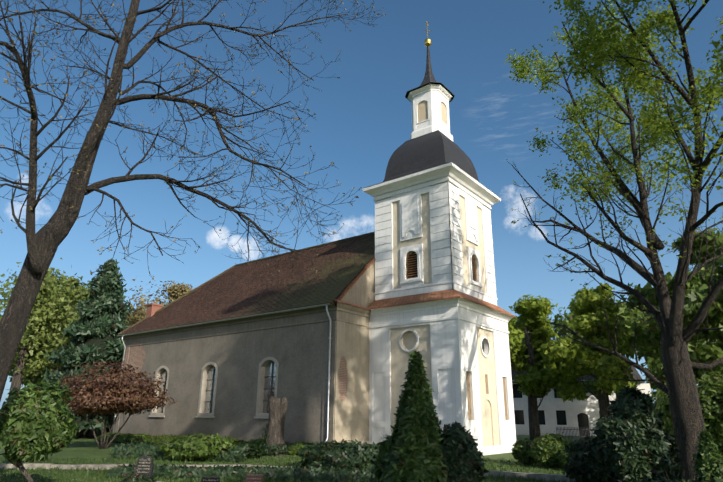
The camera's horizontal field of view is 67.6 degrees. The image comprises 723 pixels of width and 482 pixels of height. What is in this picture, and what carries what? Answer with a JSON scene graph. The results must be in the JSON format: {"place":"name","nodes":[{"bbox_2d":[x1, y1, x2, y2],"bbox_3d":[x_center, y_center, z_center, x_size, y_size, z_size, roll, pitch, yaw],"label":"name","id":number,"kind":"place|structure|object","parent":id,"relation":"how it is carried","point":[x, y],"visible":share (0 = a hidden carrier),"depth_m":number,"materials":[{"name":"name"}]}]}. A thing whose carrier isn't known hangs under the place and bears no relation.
{"place":"outdoors","nodes":[
{"label":"outdoors","id":0,"kind":"place"},
{"bbox_2d":[111,84,515,454],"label":"church","id":1,"kind":"structure","parent":0,"point":[229,378],"depth_m":29.92,"materials":[{"name":"white paint"}]},
{"bbox_2d":[112,303,331,441],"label":"gutters","id":2,"kind":"object","parent":1,"relation":"attached to","point":[328,378],"visible":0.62,"depth_m":29.59,"materials":[{"name":"metal"}]},
{"bbox_2d":[119,234,374,336],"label":"church roof","id":3,"kind":"structure","parent":1,"relation":"on","point":[238,291],"depth_m":35.40,"materials":[{"name":"tile"}]},
{"bbox_2d":[146,303,162,316],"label":"chimney","id":4,"kind":"object","parent":3,"relation":"on","point":[152,308],"visible":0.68,"depth_m":41.38,"materials":[{"name":"brick"}]},
{"bbox_2d":[118,231,374,333],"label":"ridge tiles","id":5,"kind":"object","parent":3,"relation":"on","point":[307,248],"visible":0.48,"depth_m":40.95,"materials":[{"name":"brown tile"}]},
{"bbox_2d":[334,257,515,317],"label":"orange tiles","id":6,"kind":"object","parent":1,"relation":"attached to","point":[420,298],"visible":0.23,"depth_m":29.08,"materials":[{"name":"orange tile"}]},
{"bbox_2d":[363,46,499,197],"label":"slate roofs","id":7,"kind":"structure","parent":1,"relation":"on","point":[425,152],"depth_m":32.98,"materials":[{"name":"grey stone"}]},
{"bbox_2d":[424,21,430,46],"bbox_3d":[4.583,-14.404,37.461,0.481,2.110,0.481,16,-23,-39],"label":"finial","id":8,"kind":"object","parent":7,"relation":"on","point":[427,41],"visible":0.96,"depth_m":37.10,"materials":[{"name":"gold metal"}]},
{"bbox_2d":[0,435,689,481],"bbox_3d":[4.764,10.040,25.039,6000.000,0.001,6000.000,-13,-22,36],"label":"ground","id":9,"kind":"structure","parent":0,"point":[83,448],"depth_m":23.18,"materials":[{"name":"green plant"}]},
{"bbox_2d":[0,378,77,481],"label":"bush","id":10,"kind":"object","parent":9,"relation":"on","point":[33,427],"depth_m":12.43,"materials":[{"name":"green plant"}]},
{"bbox_2d":[0,258,89,396],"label":"tree leaves","id":11,"kind":"object","parent":9,"relation":"on","point":[46,309],"depth_m":48.72,"materials":[{"name":"green plant"}]},
{"bbox_2d":[5,276,94,386],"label":"tree leaves","id":12,"kind":"object","parent":9,"relation":"on","point":[75,283],"depth_m":57.39,"materials":[{"name":"green plant"}]},
{"bbox_2d":[0,412,108,436],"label":"hedge","id":13,"kind":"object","parent":9,"relation":"on","point":[90,433],"depth_m":45.36,"materials":[{"name":"green plant"}]},
{"bbox_2d":[8,273,132,386],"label":"tree leaves","id":14,"kind":"object","parent":9,"relation":"on","point":[79,312],"depth_m":63.44,"materials":[{"name":"green plant"}]},
{"bbox_2d":[37,258,132,437],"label":"spruce","id":15,"kind":"object","parent":9,"relation":"on","point":[70,355],"depth_m":43.29,"materials":[{"name":"green plant"}]},
{"bbox_2d":[54,360,177,448],"bbox_3d":[-13.835,8.912,29.683,6.557,4.752,6.244,-13,-22,36],"label":"red shrub","id":16,"kind":"object","parent":9,"relation":"on","point":[112,392],"depth_m":28.77,"materials":[{"name":"brown plant"}]},
{"bbox_2d":[120,469,156,481],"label":"grave plant","id":17,"kind":"object","parent":9,"relation":"on","point":[141,479],"depth_m":13.81,"materials":[{"name":"green plant"}]},
{"bbox_2d":[134,455,153,478],"bbox_3d":[-5.794,6.109,14.412,0.600,0.720,0.280,4,-20,-6],"label":"gravestone","id":18,"kind":"object","parent":9,"relation":"on","point":[145,463],"visible":0.8,"depth_m":14.38,"materials":[{"name":"black stone"}]},
{"bbox_2d":[124,275,194,324],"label":"tree","id":19,"kind":"object","parent":9,"relation":"on","point":[176,291],"visible":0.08,"depth_m":61.14,"materials":[{"name":"plant"}]},
{"bbox_2d":[107,441,265,462],"bbox_3d":[-7.427,8.989,23.137,6.333,0.917,2.872,-4,-19,14],"label":"hedge","id":20,"kind":"object","parent":9,"relation":"on","point":[139,450],"depth_m":22.47,"materials":[{"name":"green plant"}]},
{"bbox_2d":[0,0,385,400],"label":"tree","id":21,"kind":"object","parent":9,"relation":"on","point":[47,239],"visible":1,"depth_m":10.03,"materials":[{"name":"brown plant"}]},
{"bbox_2d":[156,429,236,461],"bbox_3d":[-6.929,8.535,22.569,3.906,1.383,2.896,-13,-22,36],"label":"juniper mound","id":22,"kind":"object","parent":9,"relation":"on","point":[196,451],"depth_m":21.57,"materials":[{"name":"green plant"}]},
{"bbox_2d":[94,432,312,455],"bbox_3d":[-9.904,11.595,31.261,19.390,0.837,1.707,-13,-22,36],"label":"hedge","id":23,"kind":"object","parent":9,"relation":"on","point":[124,438],"depth_m":32.27,"materials":[{"name":"green plant"}]},
{"bbox_2d":[201,476,220,481],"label":"grave","id":24,"kind":"object","parent":9,"relation":"on","point":[209,479],"visible":1,"depth_m":11.37,"materials":[{"name":"black stone"}]},
{"bbox_2d":[106,461,377,481],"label":"hedge","id":25,"kind":"object","parent":9,"relation":"on","point":[320,473],"depth_m":15.56,"materials":[{"name":"green plant"}]},
{"bbox_2d":[245,474,263,481],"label":"grave","id":26,"kind":"object","parent":9,"relation":"on","point":[254,477],"visible":1,"depth_m":11.72,"materials":[{"name":"red stone"}]},
{"bbox_2d":[259,441,289,455],"bbox_3d":[-4.103,9.682,25.280,1.620,0.826,1.669,-13,-22,36],"label":"bush","id":27,"kind":"object","parent":9,"relation":"on","point":[285,450],"depth_m":24.89,"materials":[{"name":"green plant"}]},
{"bbox_2d":[263,396,287,455],"bbox_3d":[-4.078,8.833,25.716,1.180,2.761,1.266,-4,-19,14],"label":"stump","id":28,"kind":"object","parent":9,"relation":"on","point":[277,416],"visible":0.73,"depth_m":25.46,"materials":[{"name":"brown wood"}]},
{"bbox_2d":[262,424,268,443],"bbox_3d":[-4.402,9.167,25.590,0.808,1.210,0.796,-13,-22,36],"label":"ivy","id":29,"kind":"object","parent":28,"relation":"attached to","point":[265,436],"depth_m":25.46,"materials":[{"name":"green plant"}]},
{"bbox_2d":[0,463,574,481],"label":"kerbs","id":30,"kind":"structure","parent":9,"relation":"on","point":[548,477],"depth_m":17.99,"materials":[{"name":"stone"}]},
{"bbox_2d":[298,437,381,469],"bbox_3d":[-0.293,7.660,19.349,4.677,1.357,3.539,-13,-22,36],"label":"bush","id":31,"kind":"object","parent":9,"relation":"on","point":[358,455],"depth_m":18.63,"materials":[{"name":"green plant"}]},
{"bbox_2d":[368,433,395,481],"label":"thuja","id":32,"kind":"object","parent":9,"relation":"on","point":[379,465],"depth_m":12.04,"materials":[{"name":"green plant"}]},
{"bbox_2d":[383,350,448,481],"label":"thuja","id":33,"kind":"object","parent":9,"relation":"on","point":[415,452],"depth_m":11.21,"materials":[{"name":"green plant"}]},
{"bbox_2d":[438,421,488,481],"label":"bush","id":34,"kind":"object","parent":9,"relation":"on","point":[462,459],"depth_m":11.05,"materials":[{"name":"green plant"}]},
{"bbox_2d":[508,316,524,342],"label":"tree leaves","id":35,"kind":"object","parent":9,"relation":"on","point":[515,333],"visible":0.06,"depth_m":64.97,"materials":[{"name":"green plant"}]},
{"bbox_2d":[511,436,535,464],"bbox_3d":[6.639,8.385,21.657,1.346,1.178,1.328,-13,-22,36],"label":"box","id":36,"kind":"object","parent":9,"relation":"on","point":[517,453],"depth_m":21.37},
{"bbox_2d":[508,295,570,440],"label":"tree leaves","id":37,"kind":"object","parent":9,"relation":"on","point":[538,380],"depth_m":42.60,"materials":[{"name":"green plant"}]},
{"bbox_2d":[527,431,572,468],"bbox_3d":[7.207,7.920,20.505,1.850,1.384,1.828,-13,-22,36],"label":"box","id":38,"kind":"object","parent":9,"relation":"on","point":[538,451],"depth_m":20.08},
{"bbox_2d":[555,445,570,466],"bbox_3d":[7.616,7.661,19.311,1.240,1.051,1.320,-13,-22,36],"label":"box","id":39,"kind":"object","parent":9,"relation":"on","point":[562,460],"depth_m":19.21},
{"bbox_2d":[556,427,594,441],"bbox_3d":[13.819,12.661,34.865,2.297,1.250,0.040,-6,-19,20],"label":"fence","id":40,"kind":"object","parent":9,"relation":"on","point":[577,429],"visible":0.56,"depth_m":34.92,"materials":[{"name":"grey metal"}]},
{"bbox_2d":[511,361,650,435],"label":"house","id":41,"kind":"structure","parent":9,"relation":"on","point":[554,412],"depth_m":58.86,"materials":[{"name":"white paint"}]},
{"bbox_2d":[562,436,605,481],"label":"yew","id":42,"kind":"object","parent":9,"relation":"on","point":[578,468],"depth_m":14.48,"materials":[{"name":"green plant"}]},
{"bbox_2d":[535,283,639,417],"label":"tree leaves","id":43,"kind":"object","parent":9,"relation":"on","point":[573,361],"depth_m":37.14,"materials":[{"name":"green plant"}]},
{"bbox_2d":[547,298,653,401],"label":"tree leaves","id":44,"kind":"object","parent":9,"relation":"on","point":[629,335],"depth_m":51.91,"materials":[{"name":"green plant"}]},
{"bbox_2d":[504,0,722,481],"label":"tree","id":45,"kind":"object","parent":9,"relation":"on","point":[593,48],"depth_m":18.17,"materials":[{"name":"green plant"}]},
{"bbox_2d":[582,413,682,481],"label":"bush","id":46,"kind":"object","parent":9,"relation":"on","point":[634,451],"depth_m":12.17,"materials":[{"name":"green plant"}]},
{"bbox_2d":[621,298,666,389],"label":"tree leaves","id":47,"kind":"object","parent":9,"relation":"on","point":[651,369],"depth_m":63.39,"materials":[{"name":"green plant"}]},
{"bbox_2d":[611,469,722,481],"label":"shrub","id":48,"kind":"object","parent":9,"relation":"on","point":[648,479],"depth_m":10.45,"materials":[{"name":"green plant"}]},
{"bbox_2d":[640,312,698,384],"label":"tree leaves","id":49,"kind":"object","parent":9,"relation":"on","point":[650,330],"depth_m":47.15,"materials":[{"name":"green plant"}]},
{"bbox_2d":[616,228,722,401],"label":"tree leaves","id":50,"kind":"object","parent":9,"relation":"on","point":[651,338],"depth_m":33.84,"materials":[{"name":"green plant"}]},
{"bbox_2d":[640,264,722,370],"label":"tree leaves","id":51,"kind":"object","parent":9,"relation":"on","point":[659,350],"visible":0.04,"depth_m":37.88,"materials":[{"name":"green plant"}]},
{"bbox_2d":[646,241,722,378],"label":"tree leaves","id":52,"kind":"object","parent":9,"relation":"on","point":[701,351],"depth_m":26.72,"materials":[{"name":"green plant"}]},
{"bbox_2d":[648,365,722,457],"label":"bush","id":53,"kind":"object","parent":9,"relation":"on","point":[708,391],"depth_m":22.74,"materials":[{"name":"green plant"}]},
{"bbox_2d":[657,402,719,456],"bbox_3d":[14.505,8.771,24.452,5.384,2.952,5.337,-13,-22,36],"label":"bush","id":54,"kind":"object","parent":9,"relation":"on","point":[667,422],"depth_m":23.63,"materials":[{"name":"green plant"}]},
{"bbox_2d":[692,429,722,481],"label":"bush","id":55,"kind":"object","parent":9,"relation":"on","point":[707,458],"depth_m":11.06,"materials":[{"name":"green plant"}]},
{"bbox_2d":[712,37,722,72],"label":"shade tree leaves","id":56,"kind":"object","parent":9,"relation":"on","point":[715,44],"visible":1,"depth_m":12.88,"materials":[{"name":"green plant"}]},
{"bbox_2d":[0,0,722,408],"label":"sky","id":57,"kind":"structure","parent":0,"point":[363,115],"materials":[{"name":"blue"}]},
{"bbox_2d":[607,384,664,429],"bbox_3d":[6.543,4.201,12.975,1.247,1.509,1.278,-13,-22,36],"label":"bush","id":58,"kind":"object","parent":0,"point":[627,404],"depth_m":12.70,"materials":[{"name":"green plant"}]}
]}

